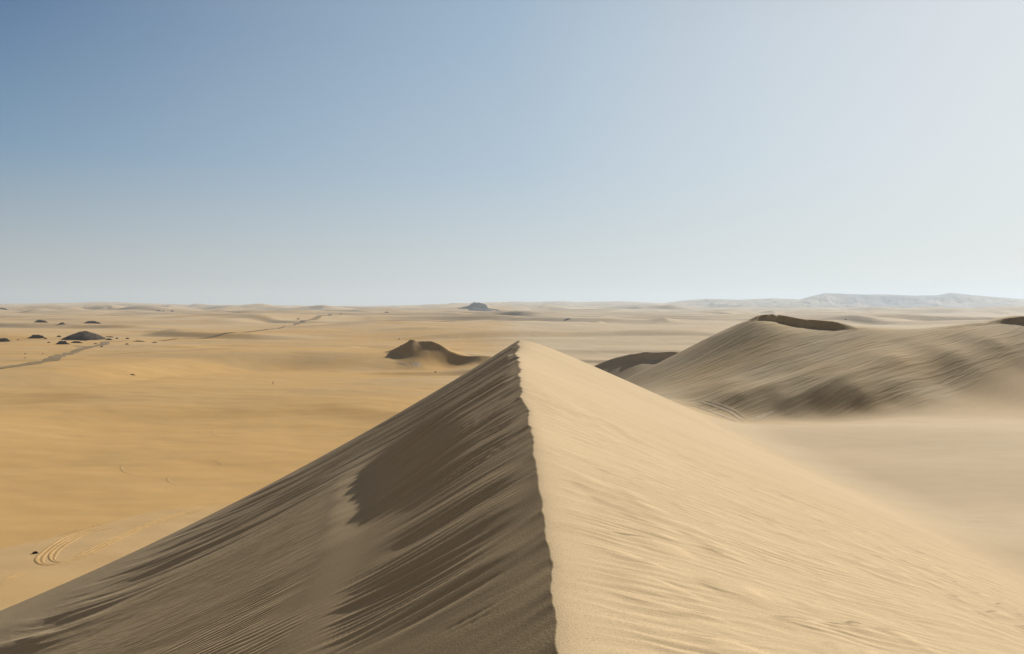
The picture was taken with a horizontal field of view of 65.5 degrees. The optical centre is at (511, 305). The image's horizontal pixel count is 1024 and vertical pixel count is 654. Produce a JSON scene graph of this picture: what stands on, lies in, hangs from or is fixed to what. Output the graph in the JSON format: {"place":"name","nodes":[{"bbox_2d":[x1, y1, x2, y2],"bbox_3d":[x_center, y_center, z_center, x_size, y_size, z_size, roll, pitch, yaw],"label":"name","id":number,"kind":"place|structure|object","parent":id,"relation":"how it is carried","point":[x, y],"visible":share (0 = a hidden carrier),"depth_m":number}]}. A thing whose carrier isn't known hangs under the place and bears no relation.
{"place":"outdoors","nodes":[
{"label":"outdoors","id":0,"kind":"place"},
{"bbox_2d":[0,341,110,368],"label":"path","id":1,"kind":"structure","parent":0,"point":[57,357],"depth_m":381.24},
{"bbox_2d":[160,325,294,340],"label":"path","id":2,"kind":"structure","parent":0,"point":[223,333],"depth_m":701.72},
{"bbox_2d":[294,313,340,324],"bbox_3d":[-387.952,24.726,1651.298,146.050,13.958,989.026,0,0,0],"label":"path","id":3,"kind":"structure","parent":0,"point":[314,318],"depth_m":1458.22},
{"bbox_2d":[389,339,492,368],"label":"sand dune","id":4,"kind":"structure","parent":0,"point":[429,355],"depth_m":360.16},
{"bbox_2d":[0,340,1023,653],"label":"sand dune","id":5,"kind":"structure","parent":0,"point":[520,496],"depth_m":10.30},
{"bbox_2d":[0,304,1023,610],"bbox_3d":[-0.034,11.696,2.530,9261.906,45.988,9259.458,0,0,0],"label":"ground","id":6,"kind":"structure","parent":0,"point":[270,402],"depth_m":202.30},
{"bbox_2d":[0,338,9,341],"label":"rock outcrop","id":7,"kind":"object","parent":6,"relation":"on","point":[4,340],"visible":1,"depth_m":624.65},
{"bbox_2d":[28,335,46,338],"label":"rock outcrop","id":8,"kind":"object","parent":6,"relation":"on","point":[36,336],"visible":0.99,"depth_m":643.80},
{"bbox_2d":[35,320,48,322],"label":"rock outcrop","id":9,"kind":"object","parent":6,"relation":"on","point":[41,321],"visible":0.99,"depth_m":1212.15},
{"bbox_2d":[56,341,68,343],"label":"rock outcrop","id":10,"kind":"object","parent":6,"relation":"on","point":[62,342],"visible":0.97,"depth_m":562.47},
{"bbox_2d":[33,525,98,545],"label":"tyre track","id":11,"kind":"structure","parent":6,"relation":"on","point":[60,534],"depth_m":97.88},
{"bbox_2d":[34,525,108,564],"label":"tyre track","id":12,"kind":"structure","parent":6,"relation":"on","point":[39,558],"depth_m":91.49},
{"bbox_2d":[48,528,109,561],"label":"tyre track","id":13,"kind":"structure","parent":6,"relation":"on","point":[53,554],"depth_m":92.29},
{"bbox_2d":[61,331,105,339],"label":"rock mound","id":14,"kind":"object","parent":6,"relation":"on","point":[84,335],"visible":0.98,"depth_m":634.37},
{"bbox_2d":[85,321,100,323],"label":"rock outcrop","id":15,"kind":"object","parent":6,"relation":"on","point":[91,322],"visible":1,"depth_m":1091.11},
{"bbox_2d":[65,510,198,564],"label":"tyre track","id":16,"kind":"structure","parent":6,"relation":"on","point":[104,546],"depth_m":95.08},
{"bbox_2d":[59,505,208,564],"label":"tyre track","id":17,"kind":"structure","parent":6,"relation":"on","point":[129,532],"depth_m":97.56},
{"bbox_2d":[167,474,174,484],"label":"tyre track","id":18,"kind":"structure","parent":6,"relation":"on","point":[169,480],"depth_m":129.28},
{"bbox_2d":[458,302,492,310],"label":"butte","id":19,"kind":"object","parent":6,"relation":"on","point":[475,306],"visible":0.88,"depth_m":3283.08},
{"bbox_2d":[0,293,1023,307],"bbox_3d":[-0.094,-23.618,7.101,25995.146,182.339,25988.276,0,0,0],"label":"hills","id":20,"kind":"structure","parent":0,"point":[946,300],"depth_m":6261.24},
{"bbox_2d":[0,0,1023,305],"label":"sky","id":21,"kind":"structure","parent":0,"point":[209,152]},
{"bbox_2d":[594,352,678,379],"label":"sand dune","id":22,"kind":"structure","parent":0,"point":[626,366],"depth_m":259.53},
{"bbox_2d":[625,314,1023,424],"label":"sand dune","id":23,"kind":"structure","parent":0,"point":[801,371],"depth_m":97.20},
{"bbox_2d":[690,404,736,421],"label":"tyre track","id":24,"kind":"structure","parent":23,"relation":"on","point":[714,412],"depth_m":87.35},
{"bbox_2d":[693,400,744,421],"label":"tyre track","id":25,"kind":"structure","parent":23,"relation":"on","point":[725,409],"depth_m":88.67},
{"bbox_2d":[699,399,745,418],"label":"tyre track","id":26,"kind":"structure","parent":23,"relation":"on","point":[730,408],"depth_m":88.88}
]}

